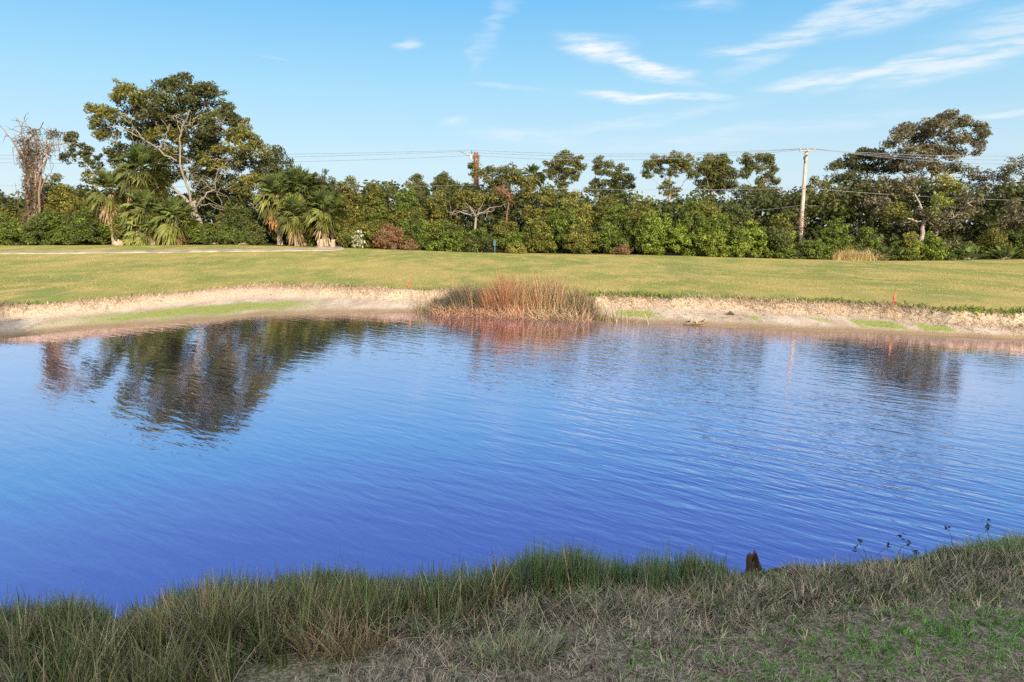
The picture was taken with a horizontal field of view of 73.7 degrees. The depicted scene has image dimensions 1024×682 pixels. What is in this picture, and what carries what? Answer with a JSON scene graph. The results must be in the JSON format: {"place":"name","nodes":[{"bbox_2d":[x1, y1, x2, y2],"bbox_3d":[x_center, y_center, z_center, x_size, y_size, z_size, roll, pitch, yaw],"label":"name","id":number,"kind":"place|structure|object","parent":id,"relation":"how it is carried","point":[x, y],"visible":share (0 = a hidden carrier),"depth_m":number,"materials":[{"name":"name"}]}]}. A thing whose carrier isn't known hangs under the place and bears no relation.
{"place":"outdoors","nodes":[
{"label":"outdoors","id":0,"kind":"place"},
{"bbox_2d":[0,244,343,253],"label":"path","id":1,"kind":"structure","parent":0,"point":[329,248],"depth_m":44.91,"materials":[{"name":"sand"}]},
{"bbox_2d":[0,526,773,681],"bbox_3d":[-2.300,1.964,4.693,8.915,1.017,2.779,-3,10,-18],"label":"marsh grass","id":2,"kind":"structure","parent":0,"point":[69,646],"depth_m":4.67,"materials":[{"name":"plant"}]},
{"bbox_2d":[0,312,1023,619],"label":"water","id":3,"kind":"structure","parent":0,"point":[136,462],"depth_m":10.01,"materials":[{"name":"liquid"}]},
{"bbox_2d":[0,226,1023,681],"bbox_3d":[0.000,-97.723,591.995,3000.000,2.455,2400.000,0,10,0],"label":"ground","id":4,"kind":"structure","parent":0,"point":[204,306],"depth_m":25.25,"materials":[{"name":"plant"}]},
{"bbox_2d":[0,189,26,242],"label":"shrub","id":5,"kind":"object","parent":4,"relation":"on","point":[7,207],"visible":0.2,"depth_m":55.89,"materials":[{"name":"green plant"}]},
{"bbox_2d":[0,212,30,244],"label":"shrub","id":6,"kind":"object","parent":4,"relation":"on","point":[8,233],"visible":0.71,"depth_m":51.79,"materials":[{"name":"green plant"}]},
{"bbox_2d":[0,112,73,227],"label":"dead tree","id":7,"kind":"object","parent":4,"relation":"on","point":[35,182],"visible":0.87,"depth_m":53.77,"materials":[{"name":"brown plant"}]},
{"bbox_2d":[17,208,67,244],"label":"shrub","id":8,"kind":"object","parent":4,"relation":"on","point":[42,227],"visible":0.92,"depth_m":51.80,"materials":[{"name":"green plant"}]},
{"bbox_2d":[0,596,115,657],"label":"grass tussock","id":9,"kind":"object","parent":4,"relation":"on","point":[88,620],"depth_m":4.86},
{"bbox_2d":[41,172,91,243],"bbox_3d":[-36.930,-10.829,55.953,3.599,5.885,3.909,5,11,27],"label":"shrub","id":10,"kind":"object","parent":4,"relation":"on","point":[63,198],"visible":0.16,"depth_m":55.32,"materials":[{"name":"green plant"}]},
{"bbox_2d":[51,212,99,244],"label":"shrub","id":11,"kind":"object","parent":4,"relation":"on","point":[77,230],"visible":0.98,"depth_m":51.25,"materials":[{"name":"green plant"}]},
{"bbox_2d":[57,130,105,241],"bbox_3d":[-35.200,-12.697,56.616,4.322,9.363,1.953,0,10,0],"label":"leaning branch tree","id":12,"kind":"object","parent":4,"relation":"on","point":[86,153],"visible":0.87,"depth_m":56.08,"materials":[{"name":"green plant"}]},
{"bbox_2d":[78,205,110,244],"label":"shrub","id":13,"kind":"object","parent":4,"relation":"on","point":[103,234],"visible":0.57,"depth_m":52.79,"materials":[{"name":"green plant"}]},
{"bbox_2d":[85,170,128,244],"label":"cabbage palm","id":14,"kind":"object","parent":4,"relation":"on","point":[111,206],"visible":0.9,"depth_m":51.82,"materials":[{"name":"green plant"}]},
{"bbox_2d":[110,200,134,243],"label":"shrub","id":15,"kind":"object","parent":4,"relation":"on","point":[117,235],"visible":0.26,"depth_m":52.03,"materials":[{"name":"green plant"}]},
{"bbox_2d":[119,212,161,245],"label":"cabbage palm","id":16,"kind":"object","parent":4,"relation":"on","point":[139,240],"visible":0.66,"depth_m":50.64,"materials":[{"name":"green plant"}]},
{"bbox_2d":[117,188,165,244],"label":"cabbage palm","id":17,"kind":"object","parent":4,"relation":"on","point":[145,198],"visible":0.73,"depth_m":51.01,"materials":[{"name":"green plant"}]},
{"bbox_2d":[110,142,174,213],"bbox_3d":[-28.767,-11.457,53.297,4.554,7.830,4.688,0,10,0],"label":"cabbage palm","id":18,"kind":"object","parent":4,"relation":"on","point":[139,156],"visible":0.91,"depth_m":52.30,"materials":[{"name":"green plant"}]},
{"bbox_2d":[148,195,201,244],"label":"cabbage palm","id":19,"kind":"object","parent":4,"relation":"on","point":[169,233],"visible":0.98,"depth_m":50.79,"materials":[{"name":"green plant"}]},
{"bbox_2d":[82,71,283,228],"bbox_3d":[-26.645,-14.789,56.067,16.036,13.972,6.181,1,10,5],"label":"oak tree","id":20,"kind":"object","parent":4,"relation":"on","point":[203,144],"visible":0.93,"depth_m":55.03,"materials":[{"name":"green plant"}]},
{"bbox_2d":[186,222,217,244],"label":"shrub","id":21,"kind":"object","parent":4,"relation":"on","point":[198,238],"visible":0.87,"depth_m":51.67,"materials":[{"name":"green plant"}]},
{"bbox_2d":[111,572,316,666],"bbox_3d":[-2.169,2.031,4.905,1.573,0.698,1.256,0,10,0],"label":"grass tussock","id":22,"kind":"object","parent":4,"relation":"on","point":[203,605],"depth_m":4.86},
{"bbox_2d":[215,224,243,244],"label":"shrub","id":23,"kind":"object","parent":4,"relation":"on","point":[226,233],"visible":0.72,"depth_m":51.85,"materials":[{"name":"green plant"}]},
{"bbox_2d":[213,196,260,243],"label":"shrub","id":24,"kind":"object","parent":4,"relation":"on","point":[240,216],"visible":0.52,"depth_m":54.07,"materials":[{"name":"green plant"}]},
{"bbox_2d":[236,220,268,244],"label":"shrub","id":25,"kind":"object","parent":4,"relation":"on","point":[255,233],"visible":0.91,"depth_m":51.76,"materials":[{"name":"green plant"}]},
{"bbox_2d":[247,143,294,187],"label":"oak tree","id":26,"kind":"object","parent":4,"relation":"on","point":[277,151],"visible":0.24,"depth_m":59.91,"materials":[{"name":"green plant"}]},
{"bbox_2d":[253,171,298,244],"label":"cabbage palm","id":27,"kind":"object","parent":4,"relation":"on","point":[269,210],"visible":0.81,"depth_m":52.11,"materials":[{"name":"green plant"}]},
{"bbox_2d":[275,196,316,245],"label":"cabbage palm","id":28,"kind":"object","parent":4,"relation":"on","point":[292,226],"visible":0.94,"depth_m":51.52,"materials":[{"name":"green plant"}]},
{"bbox_2d":[278,163,325,244],"bbox_3d":[-16.442,-10.692,53.597,4.228,6.399,4.150,0,10,0],"label":"cabbage palm","id":29,"kind":"object","parent":4,"relation":"on","point":[299,178],"visible":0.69,"depth_m":52.59,"materials":[{"name":"green plant"}]},
{"bbox_2d":[300,187,349,245],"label":"cabbage palm","id":30,"kind":"object","parent":4,"relation":"on","point":[326,222],"visible":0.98,"depth_m":51.58,"materials":[{"name":"green plant"}]},
{"bbox_2d":[258,593,409,662],"bbox_3d":[-1.252,1.966,4.632,0.935,0.404,0.974,-9,13,-43],"label":"grass tussock","id":31,"kind":"object","parent":4,"relation":"on","point":[334,640],"depth_m":4.65,"materials":[{"name":"plant"}]},
{"bbox_2d":[333,175,365,239],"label":"shrub","id":32,"kind":"object","parent":4,"relation":"on","point":[353,202],"visible":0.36,"depth_m":55.35,"materials":[{"name":"green plant"}]},
{"bbox_2d":[335,218,365,247],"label":"shrub","id":33,"kind":"object","parent":4,"relation":"on","point":[345,239],"visible":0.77,"depth_m":51.94,"materials":[{"name":"green plant"}]},
{"bbox_2d":[275,573,433,638],"bbox_3d":[-1.206,1.971,5.092,1.320,0.433,0.788,0,10,0],"label":"grass tussock","id":34,"kind":"object","parent":4,"relation":"on","point":[371,608],"depth_m":5.06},
{"bbox_2d":[355,182,393,236],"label":"shrub","id":35,"kind":"object","parent":4,"relation":"on","point":[372,207],"visible":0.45,"depth_m":55.33,"materials":[{"name":"green plant"}]},
{"bbox_2d":[361,219,388,248],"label":"shrub","id":36,"kind":"object","parent":4,"relation":"on","point":[373,225],"visible":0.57,"depth_m":52.01,"materials":[{"name":"green plant"}]},
{"bbox_2d":[371,222,408,248],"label":"dead bush","id":37,"kind":"object","parent":4,"relation":"on","point":[389,238],"visible":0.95,"depth_m":51.30,"materials":[{"name":"brown plant"}]},
{"bbox_2d":[387,187,429,247],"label":"shrub","id":38,"kind":"object","parent":4,"relation":"on","point":[399,215],"visible":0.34,"depth_m":55.18,"materials":[{"name":"green plant"}]},
{"bbox_2d":[0,556,825,681],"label":"dead grass","id":39,"kind":"structure","parent":4,"relation":"on","point":[404,624],"depth_m":5.17,"materials":[{"name":"plant"}]},
{"bbox_2d":[399,211,433,249],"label":"shrub","id":40,"kind":"object","parent":4,"relation":"on","point":[416,232],"visible":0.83,"depth_m":51.78,"materials":[{"name":"green plant"}]},
{"bbox_2d":[404,173,430,196],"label":"pine tree","id":41,"kind":"object","parent":4,"relation":"on","point":[417,186],"visible":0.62,"depth_m":69.94,"materials":[{"name":"green plant"}]},
{"bbox_2d":[430,171,454,192],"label":"pine tree","id":42,"kind":"object","parent":4,"relation":"on","point":[441,179],"visible":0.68,"depth_m":69.86,"materials":[{"name":"green plant"}]},
{"bbox_2d":[424,186,468,247],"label":"shrub","id":43,"kind":"object","parent":4,"relation":"on","point":[438,212],"visible":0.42,"depth_m":55.60,"materials":[{"name":"green plant"}]},
{"bbox_2d":[425,218,467,251],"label":"shrub","id":44,"kind":"object","parent":4,"relation":"on","point":[450,238],"visible":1,"depth_m":51.51,"materials":[{"name":"green plant"}]},
{"bbox_2d":[461,150,484,223],"bbox_3d":[-3.471,-12.467,60.639,2.283,8.729,1.275,-3,10,-15],"label":"utility pole","id":45,"kind":"object","parent":4,"relation":"on","point":[474,165],"visible":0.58,"depth_m":60.17,"materials":[{"name":"brown wood"}]},
{"bbox_2d":[444,185,504,229],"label":"bare limbed tree","id":46,"kind":"object","parent":4,"relation":"on","point":[461,197],"visible":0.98,"depth_m":53.63,"materials":[{"name":"green plant"}]},
{"bbox_2d":[461,227,493,252],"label":"shrub","id":47,"kind":"object","parent":4,"relation":"on","point":[477,240],"visible":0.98,"depth_m":51.40,"materials":[{"name":"green plant"}]},
{"bbox_2d":[491,220,522,251],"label":"shrub","id":48,"kind":"object","parent":4,"relation":"on","point":[503,236],"visible":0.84,"depth_m":51.70,"materials":[{"name":"green plant"}]},
{"bbox_2d":[475,161,540,217],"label":"round topped tree","id":49,"kind":"object","parent":4,"relation":"on","point":[514,177],"visible":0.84,"depth_m":58.23,"materials":[{"name":"green plant"}]},
{"bbox_2d":[436,620,582,670],"bbox_3d":[-0.009,2.065,4.613,1.048,0.230,0.577,0,10,0],"label":"grass tussock","id":50,"kind":"object","parent":4,"relation":"on","point":[487,652],"depth_m":4.61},
{"bbox_2d":[0,174,1023,253],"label":"woodland","id":51,"kind":"object","parent":4,"relation":"on","point":[390,189],"visible":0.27,"depth_m":58.58,"materials":[{"name":"green plant"}]},
{"bbox_2d":[0,280,1023,335],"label":"bank grass","id":52,"kind":"structure","parent":4,"relation":"on","point":[631,294],"depth_m":23.69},
{"bbox_2d":[397,266,664,323],"bbox_3d":[0.388,-1.703,24.334,10.293,2.130,3.128,3,10,18],"label":"reed clump","id":53,"kind":"object","parent":4,"relation":"on","point":[504,302],"visible":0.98,"depth_m":23.97,"materials":[{"name":"brown plant"}]},
{"bbox_2d":[522,163,544,212],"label":"cabbage palm","id":54,"kind":"object","parent":4,"relation":"on","point":[533,168],"visible":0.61,"depth_m":60.19,"materials":[{"name":"green plant"}]},
{"bbox_2d":[520,219,556,252],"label":"shrub","id":55,"kind":"object","parent":4,"relation":"on","point":[537,237],"visible":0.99,"depth_m":51.69,"materials":[{"name":"green plant"}]},
{"bbox_2d":[521,184,563,250],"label":"shrub","id":56,"kind":"object","parent":4,"relation":"on","point":[539,213],"visible":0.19,"depth_m":55.51,"materials":[{"name":"green plant"}]},
{"bbox_2d":[537,149,587,201],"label":"pine tree","id":57,"kind":"object","parent":4,"relation":"on","point":[555,168],"visible":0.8,"depth_m":67.64,"materials":[{"name":"green plant"}]},
{"bbox_2d":[542,205,588,252],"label":"shrub","id":58,"kind":"object","parent":4,"relation":"on","point":[560,223],"visible":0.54,"depth_m":52.66,"materials":[{"name":"green plant"}]},
{"bbox_2d":[558,190,597,249],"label":"shrub","id":59,"kind":"object","parent":4,"relation":"on","point":[580,213],"visible":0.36,"depth_m":54.96,"materials":[{"name":"green plant"}]},
{"bbox_2d":[563,222,599,253],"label":"shrub","id":60,"kind":"object","parent":4,"relation":"on","point":[577,242],"visible":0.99,"depth_m":51.34,"materials":[{"name":"green plant"}]},
{"bbox_2d":[582,155,614,198],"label":"pine tree","id":61,"kind":"object","parent":4,"relation":"on","point":[597,170],"visible":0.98,"depth_m":70.04,"materials":[{"name":"green plant"}]},
{"bbox_2d":[591,193,631,251],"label":"shrub","id":62,"kind":"object","parent":4,"relation":"on","point":[598,214],"visible":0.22,"depth_m":54.77,"materials":[{"name":"green plant"}]},
{"bbox_2d":[589,203,635,253],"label":"shrub","id":63,"kind":"object","parent":4,"relation":"on","point":[616,233],"visible":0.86,"depth_m":52.77,"materials":[{"name":"green plant"}]},
{"bbox_2d":[600,162,635,198],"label":"pine tree","id":64,"kind":"object","parent":4,"relation":"on","point":[625,179],"visible":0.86,"depth_m":69.50,"materials":[{"name":"green plant"}]},
{"bbox_2d":[623,194,655,252],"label":"shrub","id":65,"kind":"object","parent":4,"relation":"on","point":[643,206],"visible":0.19,"depth_m":55.07,"materials":[{"name":"green plant"}]},
{"bbox_2d":[276,543,1023,681],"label":"turf","id":66,"kind":"structure","parent":4,"relation":"on","point":[616,669],"depth_m":4.72,"materials":[{"name":"green plant"}]},
{"bbox_2d":[630,209,679,254],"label":"shrub","id":67,"kind":"object","parent":4,"relation":"on","point":[651,232],"visible":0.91,"depth_m":51.82,"materials":[{"name":"green plant"}]},
{"bbox_2d":[640,150,710,201],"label":"pine tree","id":68,"kind":"object","parent":4,"relation":"on","point":[684,165],"visible":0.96,"depth_m":63.82,"materials":[{"name":"green plant"}]},
{"bbox_2d":[666,197,713,255],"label":"shrub","id":69,"kind":"object","parent":4,"relation":"on","point":[686,241],"visible":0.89,"depth_m":51.94,"materials":[{"name":"green plant"}]},
{"bbox_2d":[681,196,734,253],"bbox_3d":[15.855,-9.398,55.919,5.030,4.962,2.916,0,10,0],"label":"shrub","id":70,"kind":"object","parent":4,"relation":"on","point":[708,209],"visible":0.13,"depth_m":55.44,"materials":[{"name":"green plant"}]},
{"bbox_2d":[692,152,739,194],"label":"pine tree","id":71,"kind":"object","parent":4,"relation":"on","point":[720,168],"visible":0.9,"depth_m":65.97,"materials":[{"name":"green plant"}]},
{"bbox_2d":[700,213,738,256],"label":"shrub","id":72,"kind":"object","parent":4,"relation":"on","point":[715,237],"visible":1,"depth_m":51.30,"materials":[{"name":"green plant"}]},
{"bbox_2d":[722,201,756,254],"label":"shrub","id":73,"kind":"object","parent":4,"relation":"on","point":[735,220],"visible":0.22,"depth_m":55.69,"materials":[{"name":"green plant"}]},
{"bbox_2d":[728,219,769,257],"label":"shrub","id":74,"kind":"object","parent":4,"relation":"on","point":[744,237],"visible":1,"depth_m":51.30,"materials":[{"name":"green plant"}]},
{"bbox_2d":[745,549,761,572],"bbox_3d":[2.218,2.069,6.283,0.113,0.318,0.138,-6,11,-31],"label":"stump","id":75,"kind":"object","parent":4,"relation":"on","point":[752,560],"visible":0.69,"depth_m":6.25,"materials":[{"name":"brown wood"}]},
{"bbox_2d":[735,151,782,208],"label":"pine tree","id":76,"kind":"object","parent":4,"relation":"on","point":[750,164],"visible":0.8,"depth_m":64.85,"materials":[{"name":"green plant"}]},
{"bbox_2d":[729,183,799,216],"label":"sprawling tree","id":77,"kind":"object","parent":4,"relation":"on","point":[743,195],"visible":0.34,"depth_m":61.80,"materials":[{"name":"green plant"}]},
{"bbox_2d":[762,224,796,258],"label":"shrub","id":78,"kind":"object","parent":4,"relation":"on","point":[778,243],"visible":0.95,"depth_m":51.03,"materials":[{"name":"green plant"}]},
{"bbox_2d":[766,206,807,244],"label":"shrub","id":79,"kind":"object","parent":4,"relation":"on","point":[783,218],"visible":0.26,"depth_m":56.22,"materials":[{"name":"green plant"}]},
{"bbox_2d":[795,148,815,243],"bbox_3d":[23.474,-11.021,55.161,1.240,8.758,1.138,0,10,0],"label":"utility pole","id":80,"kind":"object","parent":4,"relation":"on","point":[801,221],"visible":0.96,"depth_m":54.97,"materials":[{"name":"grey wood"}]},
{"bbox_2d":[52,148,947,155],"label":"power line","id":81,"kind":"object","parent":80,"relation":"attached to","point":[578,153],"visible":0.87,"depth_m":58.09,"materials":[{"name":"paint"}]},
{"bbox_2d":[46,148,988,163],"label":"power line","id":82,"kind":"object","parent":80,"relation":"attached to","point":[568,159],"visible":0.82,"depth_m":57.09,"materials":[{"name":"paint"}]},
{"bbox_2d":[215,148,973,159],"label":"power line","id":83,"kind":"object","parent":80,"relation":"attached to","point":[656,155],"visible":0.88,"depth_m":56.44,"materials":[{"name":"paint"}]},
{"bbox_2d":[797,238,838,259],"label":"shrub","id":84,"kind":"object","parent":4,"relation":"on","point":[817,249],"visible":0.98,"depth_m":50.99,"materials":[{"name":"green plant"}]},
{"bbox_2d":[780,162,878,220],"bbox_3d":[28.060,-11.443,59.743,8.479,8.228,4.882,0,10,0],"label":"broad tree","id":85,"kind":"object","parent":4,"relation":"on","point":[840,178],"visible":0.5,"depth_m":59.08,"materials":[{"name":"green plant"}]},
{"bbox_2d":[819,217,855,256],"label":"shrub","id":86,"kind":"object","parent":4,"relation":"on","point":[833,238],"visible":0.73,"depth_m":51.93,"materials":[{"name":"green plant"}]},
{"bbox_2d":[671,527,1023,639],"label":"scrub grass","id":87,"kind":"structure","parent":4,"relation":"on","point":[934,558],"depth_m":5.56,"materials":[{"name":"plant"}]},
{"bbox_2d":[830,247,890,260],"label":"dry grass tuft","id":88,"kind":"object","parent":4,"relation":"on","point":[854,255],"visible":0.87,"depth_m":50.87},
{"bbox_2d":[833,147,898,233],"bbox_3d":[31.183,-12.489,61.242,6.335,9.627,3.110,0,10,0],"label":"flat topped tree","id":89,"kind":"object","parent":4,"relation":"on","point":[850,162],"visible":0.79,"depth_m":60.17,"materials":[{"name":"green plant"}]},
{"bbox_2d":[849,226,883,259],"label":"shrub","id":90,"kind":"object","parent":4,"relation":"on","point":[867,237],"visible":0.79,"depth_m":53.08,"materials":[{"name":"green plant"}]},
{"bbox_2d":[819,556,953,588],"bbox_3d":[3.184,1.959,5.753,1.185,0.295,0.722,0,10,0],"label":"grass tussock","id":91,"kind":"object","parent":4,"relation":"on","point":[913,570],"depth_m":5.76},
{"bbox_2d":[870,246,908,260],"bbox_3d":[28.299,-6.626,51.425,2.372,1.225,2.336,-2,10,-13],"label":"saw palmetto","id":92,"kind":"object","parent":4,"relation":"on","point":[884,250],"visible":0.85,"depth_m":51.16,"materials":[{"name":"green plant"}]},
{"bbox_2d":[884,239,918,260],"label":"shrub","id":93,"kind":"object","parent":4,"relation":"on","point":[907,252],"visible":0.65,"depth_m":51.16,"materials":[{"name":"green plant"}]},
{"bbox_2d":[890,231,924,260],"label":"shrub","id":94,"kind":"object","parent":4,"relation":"on","point":[913,243],"visible":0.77,"depth_m":50.97,"materials":[{"name":"green plant"}]},
{"bbox_2d":[857,171,985,242],"bbox_3d":[33.607,-10.234,55.528,10.117,6.983,3.916,0,10,0],"label":"vine draped tree","id":95,"kind":"object","parent":4,"relation":"on","point":[930,215],"visible":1,"depth_m":55.44,"materials":[{"name":"green plant"}]},
{"bbox_2d":[875,108,993,236],"bbox_3d":[35.914,-13.444,58.576,10.260,12.509,4.205,0,10,0],"label":"oak tree","id":96,"kind":"object","parent":4,"relation":"on","point":[927,129],"visible":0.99,"depth_m":57.72,"materials":[{"name":"green plant"}]},
{"bbox_2d":[920,231,951,260],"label":"shrub","id":97,"kind":"object","parent":4,"relation":"on","point":[935,249],"visible":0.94,"depth_m":50.78,"materials":[{"name":"green plant"}]},
{"bbox_2d":[943,235,979,259],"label":"shrub","id":98,"kind":"object","parent":4,"relation":"on","point":[955,244],"visible":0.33,"depth_m":52.34,"materials":[{"name":"green plant"}]},
{"bbox_2d":[952,244,988,259],"bbox_3d":[34.418,-6.738,51.463,2.760,1.299,1.865,0,10,0],"label":"saw palmetto","id":99,"kind":"object","parent":4,"relation":"on","point":[965,248],"visible":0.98,"depth_m":51.13,"materials":[{"name":"green plant"}]},
{"bbox_2d":[936,527,1023,558],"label":"grass tussock","id":100,"kind":"object","parent":4,"relation":"on","point":[1008,544],"depth_m":6.37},
{"bbox_2d":[961,165,1012,213],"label":"thin tree","id":101,"kind":"object","parent":4,"relation":"on","point":[979,177],"visible":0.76,"depth_m":60.35,"materials":[{"name":"green plant"}]},
{"bbox_2d":[976,226,1012,258],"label":"shrub","id":102,"kind":"object","parent":4,"relation":"on","point":[996,237],"visible":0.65,"depth_m":52.48,"materials":[{"name":"green plant"}]},
{"bbox_2d":[983,199,1023,252],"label":"shrub","id":103,"kind":"object","parent":4,"relation":"on","point":[1010,228],"visible":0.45,"depth_m":54.84,"materials":[{"name":"green plant"}]},
{"bbox_2d":[985,246,1023,259],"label":"saw palmetto","id":104,"kind":"object","parent":4,"relation":"on","point":[1011,251],"visible":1,"depth_m":51.33,"materials":[{"name":"green plant"}]},
{"bbox_2d":[996,154,1023,211],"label":"oak tree","id":105,"kind":"object","parent":4,"relation":"on","point":[1020,164],"visible":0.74,"depth_m":58.43,"materials":[{"name":"green plant"}]},
{"bbox_2d":[1010,229,1023,257],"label":"shrub","id":106,"kind":"object","parent":4,"relation":"on","point":[1019,241],"visible":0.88,"depth_m":52.77,"materials":[{"name":"green plant"}]},
{"bbox_2d":[0,244,1023,292],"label":"lawn grass","id":107,"kind":"structure","parent":0,"point":[540,274],"depth_m":32.47,"materials":[{"name":"plant"}]},
{"bbox_2d":[0,0,1023,225],"label":"sky","id":108,"kind":"structure","parent":0,"point":[624,81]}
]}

